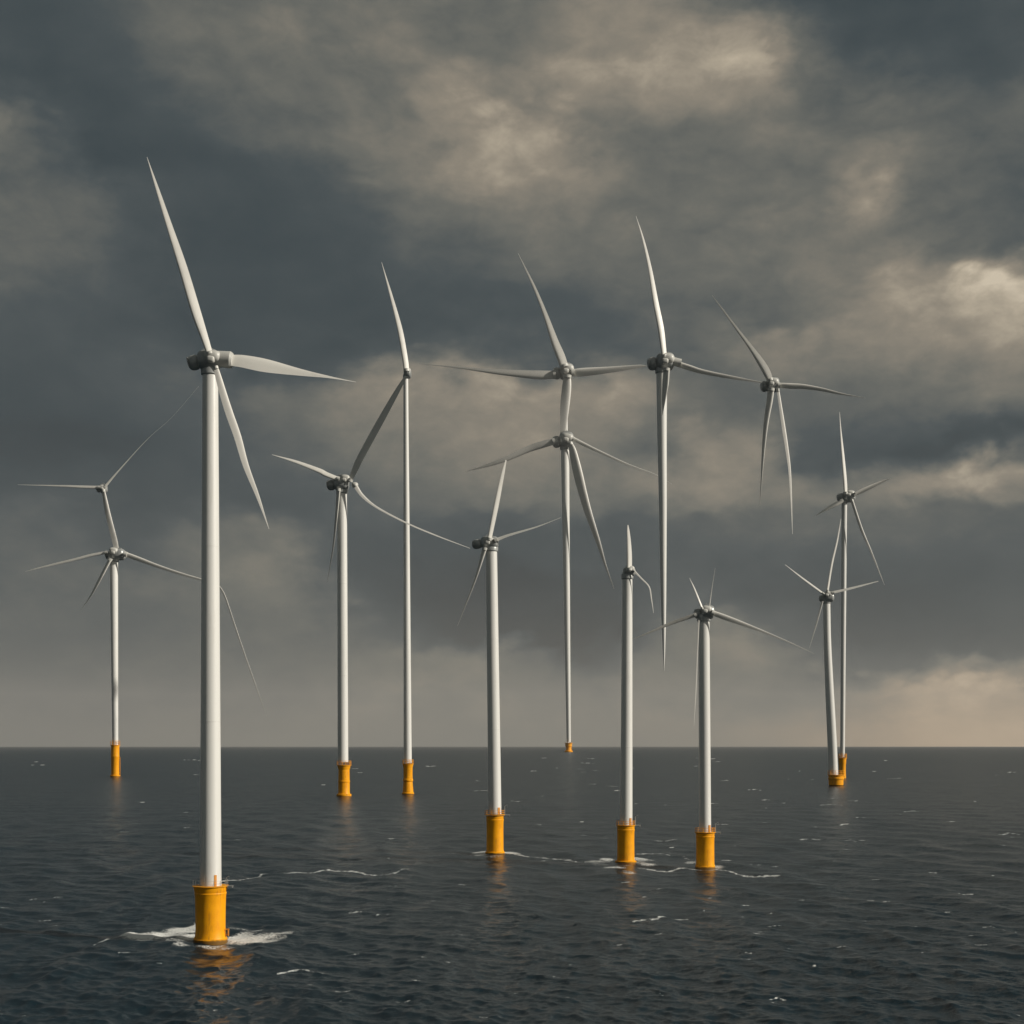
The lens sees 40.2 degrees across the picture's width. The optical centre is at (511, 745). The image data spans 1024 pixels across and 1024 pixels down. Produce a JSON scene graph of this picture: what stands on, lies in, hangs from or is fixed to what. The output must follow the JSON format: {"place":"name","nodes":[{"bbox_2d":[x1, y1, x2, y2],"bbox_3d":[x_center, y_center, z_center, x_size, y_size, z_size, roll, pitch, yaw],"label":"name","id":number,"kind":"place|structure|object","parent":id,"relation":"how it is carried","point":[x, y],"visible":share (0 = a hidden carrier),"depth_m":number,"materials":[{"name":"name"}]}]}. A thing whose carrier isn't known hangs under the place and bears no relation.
{"place":"outdoors","nodes":[
{"label":"outdoors","id":0,"kind":"place"},
{"bbox_2d":[0,747,1023,1023],"bbox_3d":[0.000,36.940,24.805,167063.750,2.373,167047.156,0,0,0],"label":"sea","id":1,"kind":"structure","parent":0,"point":[882,885],"depth_m":360.41,"materials":[{"name":"grey liquid"}]},
{"bbox_2d":[25,547,266,776],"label":"wind turbine","id":2,"kind":"object","parent":1,"relation":"in","point":[113,556],"visible":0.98,"depth_m":1694.05,"materials":[{"name":"paint"}]},
{"bbox_2d":[33,386,198,547],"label":"wind turbine rotor","id":3,"kind":"object","parent":2,"relation":"attached to","point":[102,488],"visible":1,"depth_m":1695.37,"materials":[{"name":"paint"}]},
{"bbox_2d":[147,158,353,944],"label":"wind turbine","id":4,"kind":"object","parent":1,"relation":"in","point":[210,889],"visible":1,"depth_m":264.03,"materials":[{"name":"paint"}]},
{"bbox_2d":[274,376,467,796],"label":"wind turbine","id":5,"kind":"object","parent":1,"relation":"in","point":[339,483],"visible":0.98,"depth_m":1022.13,"materials":[{"name":"paint"}]},
{"bbox_2d":[382,264,413,794],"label":"wind turbine","id":6,"kind":"object","parent":1,"relation":"in","point":[407,779],"visible":0.95,"depth_m":1070.21,"materials":[{"name":"paint"}]},
{"bbox_2d":[458,460,558,853],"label":"wind turbine","id":7,"kind":"object","parent":1,"relation":"in","point":[488,544],"visible":0.99,"depth_m":477.67,"materials":[{"name":"paint"}]},
{"bbox_2d":[468,431,669,751],"bbox_3d":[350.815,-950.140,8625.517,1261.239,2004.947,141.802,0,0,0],"label":"wind turbine","id":8,"kind":"object","parent":1,"relation":"in","point":[564,441],"visible":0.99,"depth_m":8609.09,"materials":[{"name":"paint"}]},
{"bbox_2d":[426,256,645,742],"bbox_3d":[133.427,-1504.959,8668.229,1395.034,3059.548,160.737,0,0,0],"label":"wind turbine","id":9,"kind":"object","parent":8,"relation":"attached to","point":[566,372],"visible":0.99,"depth_m":8617.31,"materials":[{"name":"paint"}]},
{"bbox_2d":[615,525,653,862],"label":"wind turbine","id":10,"kind":"object","parent":1,"relation":"in","point":[625,839],"visible":0.98,"depth_m":441.09,"materials":[{"name":"paint"}]},
{"bbox_2d":[634,571,811,869],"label":"wind turbine","id":11,"kind":"object","parent":1,"relation":"in","point":[705,614],"visible":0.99,"depth_m":422.90,"materials":[{"name":"paint"}]},
{"bbox_2d":[786,521,877,785],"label":"wind turbine","id":12,"kind":"object","parent":1,"relation":"in","point":[826,598],"visible":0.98,"depth_m":1297.94,"materials":[{"name":"paint"}]},
{"bbox_2d":[816,412,890,778],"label":"wind turbine","id":13,"kind":"object","parent":1,"relation":"in","point":[845,497],"visible":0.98,"depth_m":1591.07,"materials":[{"name":"paint"}]},
{"bbox_2d":[0,0,1023,746],"label":"sky","id":14,"kind":"structure","parent":0,"point":[844,179],"materials":[{"name":"grey"}]},
{"bbox_2d":[636,217,761,664],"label":"wind turbine","id":15,"kind":"object","parent":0,"point":[663,363],"visible":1,"depth_m":1495.24,"materials":[{"name":"paint"}]},
{"bbox_2d":[712,295,863,533],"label":"wind turbine rotor","id":16,"kind":"object","parent":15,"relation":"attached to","point":[771,385],"visible":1,"depth_m":1495.63,"materials":[{"name":"paint"}]}
]}

